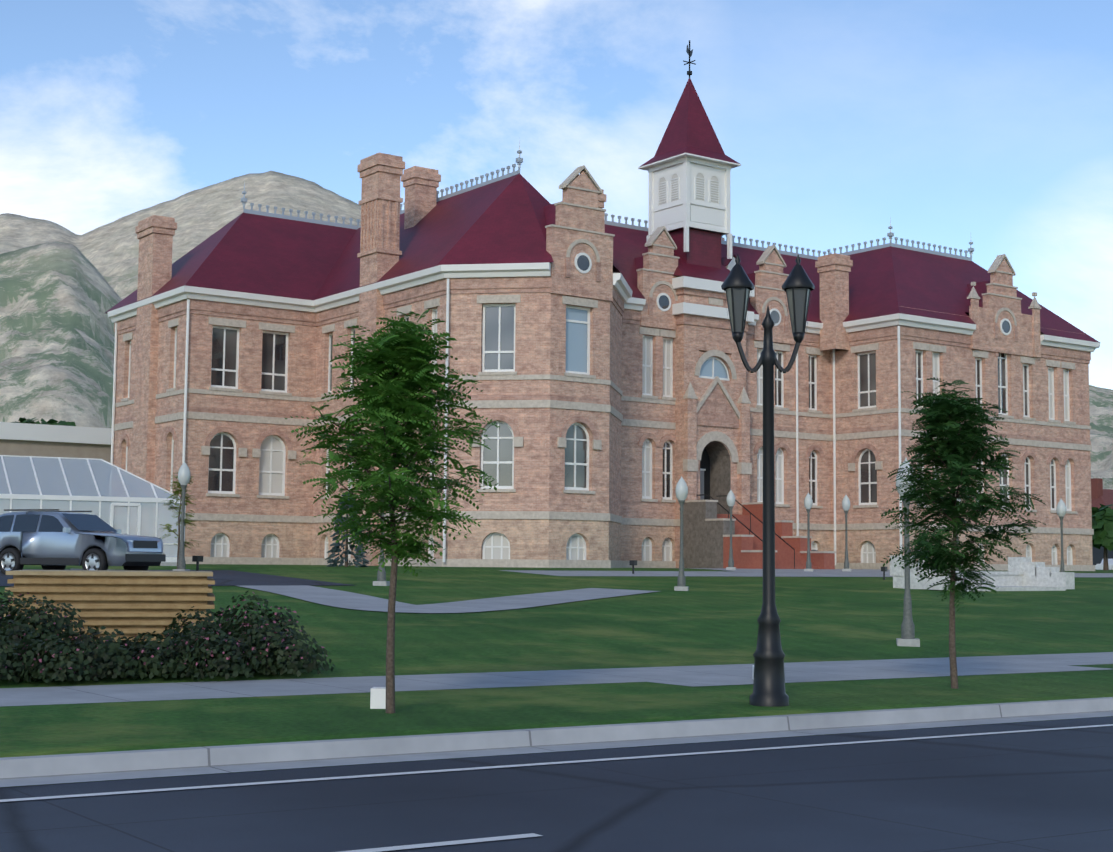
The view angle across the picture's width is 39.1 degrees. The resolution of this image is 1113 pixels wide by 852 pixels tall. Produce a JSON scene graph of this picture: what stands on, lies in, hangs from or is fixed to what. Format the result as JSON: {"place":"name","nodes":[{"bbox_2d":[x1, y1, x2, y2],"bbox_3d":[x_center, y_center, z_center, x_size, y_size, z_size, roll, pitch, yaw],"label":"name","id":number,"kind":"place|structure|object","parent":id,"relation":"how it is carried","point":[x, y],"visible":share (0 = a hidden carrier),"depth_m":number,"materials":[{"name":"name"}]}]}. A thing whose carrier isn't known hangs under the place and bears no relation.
{"place":"outdoors","nodes":[
{"label":"outdoors","id":0,"kind":"place"},
{"bbox_2d":[11,417,75,425],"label":"trees","id":1,"kind":"object","parent":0,"point":[49,422],"depth_m":152.18,"materials":[{"name":"green plant"}]},
{"bbox_2d":[0,241,121,427],"bbox_3d":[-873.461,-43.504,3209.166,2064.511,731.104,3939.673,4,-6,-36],"label":"mountain ridge","id":2,"kind":"structure","parent":0,"point":[58,300],"depth_m":2721.49,"materials":[{"name":"stone"}]},
{"bbox_2d":[0,569,350,585],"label":"parking pavement","id":3,"kind":"structure","parent":0,"point":[229,578],"depth_m":47.65,"materials":[{"name":"grey asphalt"}]},
{"bbox_2d":[0,509,165,574],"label":"parked suv","id":4,"kind":"object","parent":3,"relation":"on","point":[51,539],"visible":0.94,"depth_m":45.74,"materials":[{"name":"blue paint"}]},
{"bbox_2d":[173,461,190,570],"bbox_3d":[-12.156,2.964,51.052,0.424,3.700,0.424,0,-5,9],"label":"globe lamp","id":5,"kind":"object","parent":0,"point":[184,476],"visible":1,"depth_m":50.99,"materials":[{"name":"metal"}]},
{"bbox_2d":[107,569,658,612],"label":"walkway","id":6,"kind":"structure","parent":0,"point":[335,598],"depth_m":40.43,"materials":[{"name":"concrete"}]},
{"bbox_2d":[0,564,1112,787],"bbox_3d":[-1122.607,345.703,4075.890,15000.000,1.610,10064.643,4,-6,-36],"label":"lawn","id":7,"kind":"structure","parent":0,"point":[707,620],"depth_m":27.61,"materials":[{"name":"green plant"}]},
{"bbox_2d":[0,422,111,462],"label":"low building","id":8,"kind":"structure","parent":7,"relation":"on","point":[27,439],"depth_m":94.41,"materials":[{"name":"white paint"}]},
{"bbox_2d":[0,455,185,565],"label":"greenhouse","id":9,"kind":"object","parent":7,"relation":"on","point":[121,499],"visible":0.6,"depth_m":55.82,"materials":[{"name":"glass"}]},
{"bbox_2d":[4,570,214,641],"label":"retaining wall","id":10,"kind":"structure","parent":7,"relation":"on","point":[129,603],"depth_m":25.97,"materials":[{"name":"brown wood"}]},
{"bbox_2d":[0,589,334,682],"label":"shrub bed","id":11,"kind":"object","parent":7,"relation":"on","point":[35,648],"visible":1,"depth_m":21.36,"materials":[{"name":"green plant"}]},
{"bbox_2d":[159,473,198,565],"bbox_3d":[-12.358,3.150,51.561,1.432,3.511,1.438,-1,-5,20],"label":"tree","id":12,"kind":"object","parent":7,"relation":"on","point":[177,491],"visible":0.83,"depth_m":51.53,"materials":[{"name":"green plant"}]},
{"bbox_2d":[192,556,202,570],"bbox_3d":[-11.873,4.566,51.909,0.200,0.550,0.320,-2,-5,25],"label":"path light","id":13,"kind":"object","parent":7,"relation":"on","point":[197,559],"visible":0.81,"depth_m":51.85,"materials":[{"name":"black metal"}]},
{"bbox_2d":[325,491,368,566],"bbox_3d":[-8.173,4.034,60.862,1.694,3.033,1.646,-3,-6,32],"label":"spruce tree","id":14,"kind":"object","parent":7,"relation":"on","point":[336,548],"visible":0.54,"depth_m":60.68,"materials":[{"name":"green plant"}]},
{"bbox_2d":[370,687,385,708],"bbox_3d":[-1.972,3.036,17.526,0.180,0.220,0.240,0,-5,1],"label":"utility box","id":15,"kind":"object","parent":7,"relation":"on","point":[377,697],"visible":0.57,"depth_m":17.41,"materials":[{"name":"white paint"}]},
{"bbox_2d":[373,485,389,585],"bbox_3d":[-5.267,2.998,47.472,0.424,3.700,0.424,0,-5,9],"label":"globe lamp","id":16,"kind":"object","parent":7,"relation":"on","point":[381,579],"visible":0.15,"depth_m":47.24,"materials":[{"name":"metal"}]},
{"bbox_2d":[285,309,499,712],"bbox_3d":[-1.954,0.952,17.060,2.489,4.493,2.407,4,-6,-36],"label":"street tree","id":17,"kind":"object","parent":7,"relation":"on","point":[396,366],"visible":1,"depth_m":16.96,"materials":[{"name":"green plant"}]},
{"bbox_2d":[105,40,1099,570],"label":"academy building","id":18,"kind":"structure","parent":7,"relation":"on","point":[593,350],"depth_m":79.88,"materials":[{"name":"brick"}]},
{"bbox_2d":[629,560,636,573],"bbox_3d":[3.060,5.623,62.481,0.200,0.550,0.320,-2,-5,25],"label":"path light","id":19,"kind":"object","parent":7,"relation":"on","point":[632,562],"visible":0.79,"depth_m":62.40,"materials":[{"name":"black metal"}]},
{"bbox_2d":[674,476,688,590],"bbox_3d":[3.998,3.429,50.142,0.424,3.700,0.424,0,-5,9],"label":"globe lamp","id":20,"kind":"object","parent":7,"relation":"on","point":[681,490],"visible":1,"depth_m":50.08,"materials":[{"name":"metal"}]},
{"bbox_2d":[721,254,814,706],"bbox_3d":[2.505,0.608,18.528,1.120,5.350,0.460,0,-5,1],"label":"double street lamp","id":21,"kind":"object","parent":7,"relation":"on","point":[737,286],"visible":0.98,"depth_m":18.52,"materials":[{"name":"black metal"}]},
{"bbox_2d":[646,665,1109,686],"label":"verge pavement","id":22,"kind":"structure","parent":7,"relation":"on","point":[805,678],"depth_m":23.25,"materials":[{"name":"concrete"}]},
{"bbox_2d":[881,567,886,579],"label":"path light","id":23,"kind":"object","parent":7,"relation":"on","point":[883,569],"visible":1,"depth_m":65.13,"materials":[{"name":"black metal"}]},
{"bbox_2d":[896,458,919,646],"bbox_3d":[6.825,2.440,30.545,0.424,3.700,0.424,0,-5,9],"label":"globe lamp","id":24,"kind":"object","parent":7,"relation":"on","point":[908,638],"visible":0.52,"depth_m":30.41,"materials":[{"name":"metal"}]},
{"bbox_2d":[878,377,1045,688],"bbox_3d":[5.509,1.485,21.200,2.060,4.281,2.460,1,-5,-5],"label":"street tree","id":25,"kind":"object","parent":7,"relation":"on","point":[944,415],"visible":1,"depth_m":21.05,"materials":[{"name":"green plant"}]},
{"bbox_2d":[890,555,1074,590],"bbox_3d":[15.935,5.502,58.435,7.400,1.292,2.600,4,-6,-36],"label":"stone monument","id":26,"kind":"object","parent":7,"relation":"on","point":[1023,574],"visible":0.67,"depth_m":59.47,"materials":[{"name":"white stone"}]},
{"bbox_2d":[1056,499,1065,571],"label":"globe lamp","id":27,"kind":"object","parent":7,"relation":"on","point":[1061,509],"visible":0.83,"depth_m":67.06,"materials":[{"name":"metal"}]},
{"bbox_2d":[1091,478,1112,569],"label":"shop building","id":28,"kind":"structure","parent":7,"relation":"on","point":[1100,495],"depth_m":154.06,"materials":[{"name":"brown brick"}]},
{"bbox_2d":[1092,504,1112,569],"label":"trees","id":29,"kind":"object","parent":7,"relation":"on","point":[1102,522],"visible":0.69,"depth_m":115.36,"materials":[{"name":"green plant"}]},
{"bbox_2d":[1095,559,1112,569],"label":"car","id":30,"kind":"object","parent":7,"relation":"on","point":[1100,565],"visible":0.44,"depth_m":138.85,"materials":[{"name":"white"}]},
{"bbox_2d":[0,716,1112,851],"bbox_3d":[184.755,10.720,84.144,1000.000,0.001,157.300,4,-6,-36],"label":"street","id":31,"kind":"structure","parent":0,"point":[1042,791],"depth_m":11.69,"materials":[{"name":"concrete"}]},
{"bbox_2d":[339,833,541,851],"bbox_3d":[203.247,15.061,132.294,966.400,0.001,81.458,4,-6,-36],"label":"road marking dashes","id":32,"kind":"object","parent":31,"relation":"on","point":[448,843],"visible":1,"depth_m":9.91,"materials":[{"name":"white paint"}]},
{"bbox_2d":[0,711,1112,786],"bbox_3d":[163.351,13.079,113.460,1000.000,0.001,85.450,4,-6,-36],"label":"pavement gutter","id":33,"kind":"object","parent":31,"relation":"on","point":[247,767],"depth_m":14.73,"materials":[{"name":"concrete"}]},
{"bbox_2d":[0,697,1112,778],"bbox_3d":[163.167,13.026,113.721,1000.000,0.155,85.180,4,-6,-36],"label":"kerb","id":34,"kind":"structure","parent":33,"relation":"on","point":[89,763],"depth_m":15.03,"materials":[{"name":"concrete"}]},
{"bbox_2d":[0,724,1112,801],"bbox_3d":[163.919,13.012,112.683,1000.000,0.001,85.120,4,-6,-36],"label":"road edge marking","id":35,"kind":"object","parent":31,"relation":"on","point":[182,788],"visible":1,"depth_m":13.67,"materials":[{"name":"white paint"}]},
{"bbox_2d":[0,652,1112,705],"bbox_3d":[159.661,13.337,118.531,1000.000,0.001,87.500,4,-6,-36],"label":"sidewalk pavement","id":36,"kind":"structure","parent":0,"point":[130,692],"depth_m":21.71,"materials":[{"name":"concrete"}]},
{"bbox_2d":[0,171,1112,489],"bbox_3d":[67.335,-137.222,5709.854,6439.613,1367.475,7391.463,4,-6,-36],"label":"mountain","id":37,"kind":"structure","parent":0,"point":[110,251],"depth_m":5021.66,"materials":[{"name":"grey stone"}]},
{"bbox_2d":[0,0,1112,389],"label":"sky","id":38,"kind":"structure","parent":0,"point":[988,124],"materials":[{"name":"blue"}]},
{"bbox_2d":[691,568,889,571],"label":"walkway","id":39,"kind":"structure","parent":0,"point":[814,570],"depth_m":73.00,"materials":[{"name":"concrete"}]},
{"bbox_2d":[726,490,735,569],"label":"globe lamp","id":40,"kind":"object","parent":39,"relation":"on","point":[730,499],"visible":0.98,"depth_m":70.83,"materials":[{"name":"metal"}]},
{"bbox_2d":[804,492,812,570],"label":"globe lamp","id":41,"kind":"object","parent":39,"relation":"on","point":[808,502],"visible":1,"depth_m":72.32,"materials":[{"name":"metal"}]},
{"bbox_2d":[842,495,850,570],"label":"globe lamp","id":42,"kind":"object","parent":39,"relation":"on","point":[846,504],"visible":1,"depth_m":74.06,"materials":[{"name":"metal"}]},
{"bbox_2d":[500,570,1112,576],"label":"front path","id":43,"kind":"structure","parent":0,"point":[717,573],"depth_m":65.47,"materials":[{"name":"concrete"}]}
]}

